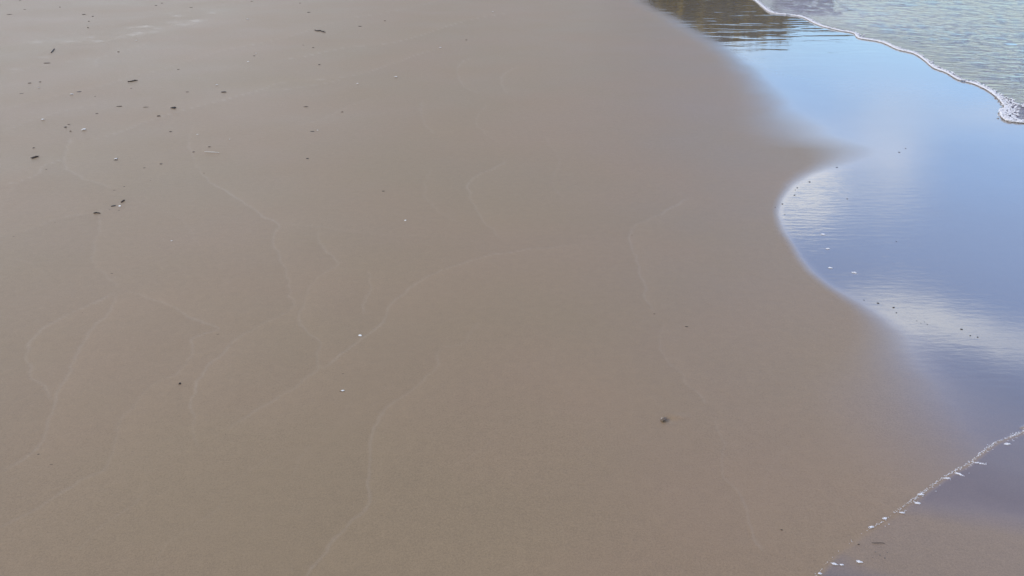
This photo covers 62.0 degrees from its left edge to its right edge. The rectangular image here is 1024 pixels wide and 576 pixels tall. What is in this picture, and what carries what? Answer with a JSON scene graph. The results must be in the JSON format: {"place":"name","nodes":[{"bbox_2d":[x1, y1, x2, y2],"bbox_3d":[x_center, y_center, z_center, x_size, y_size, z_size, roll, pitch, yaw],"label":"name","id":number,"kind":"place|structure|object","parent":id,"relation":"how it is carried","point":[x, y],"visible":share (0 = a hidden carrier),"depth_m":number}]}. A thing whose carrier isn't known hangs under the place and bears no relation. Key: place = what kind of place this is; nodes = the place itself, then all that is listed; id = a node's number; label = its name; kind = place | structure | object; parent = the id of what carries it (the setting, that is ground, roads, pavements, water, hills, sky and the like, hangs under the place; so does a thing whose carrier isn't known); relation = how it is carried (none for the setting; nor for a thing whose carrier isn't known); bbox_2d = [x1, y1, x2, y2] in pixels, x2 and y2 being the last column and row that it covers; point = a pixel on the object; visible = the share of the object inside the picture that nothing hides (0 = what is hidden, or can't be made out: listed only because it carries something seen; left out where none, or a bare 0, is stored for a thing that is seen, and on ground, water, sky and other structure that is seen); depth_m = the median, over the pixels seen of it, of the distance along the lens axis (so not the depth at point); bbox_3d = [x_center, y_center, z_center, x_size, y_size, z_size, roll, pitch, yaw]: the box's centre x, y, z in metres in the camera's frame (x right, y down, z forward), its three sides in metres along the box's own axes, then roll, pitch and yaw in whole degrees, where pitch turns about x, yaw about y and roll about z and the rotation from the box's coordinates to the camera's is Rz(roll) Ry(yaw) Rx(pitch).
{"place":"outdoors","nodes":[
{"label":"outdoors","id":0,"kind":"place"},
{"bbox_2d":[0,0,1023,575],"bbox_3d":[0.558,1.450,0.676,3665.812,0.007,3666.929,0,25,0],"label":"sand","id":1,"kind":"structure","parent":0,"point":[598,206],"depth_m":3.72},
{"bbox_2d":[815,432,1021,575],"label":"foam","id":2,"kind":"object","parent":1,"relation":"on","point":[946,475],"visible":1,"depth_m":2.59},
{"bbox_2d":[759,0,1023,119],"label":"sea water","id":3,"kind":"structure","parent":0,"point":[966,39],"depth_m":10.86},
{"bbox_2d":[755,0,1023,122],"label":"foam","id":4,"kind":"object","parent":3,"relation":"on","point":[1003,112],"visible":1,"depth_m":7.87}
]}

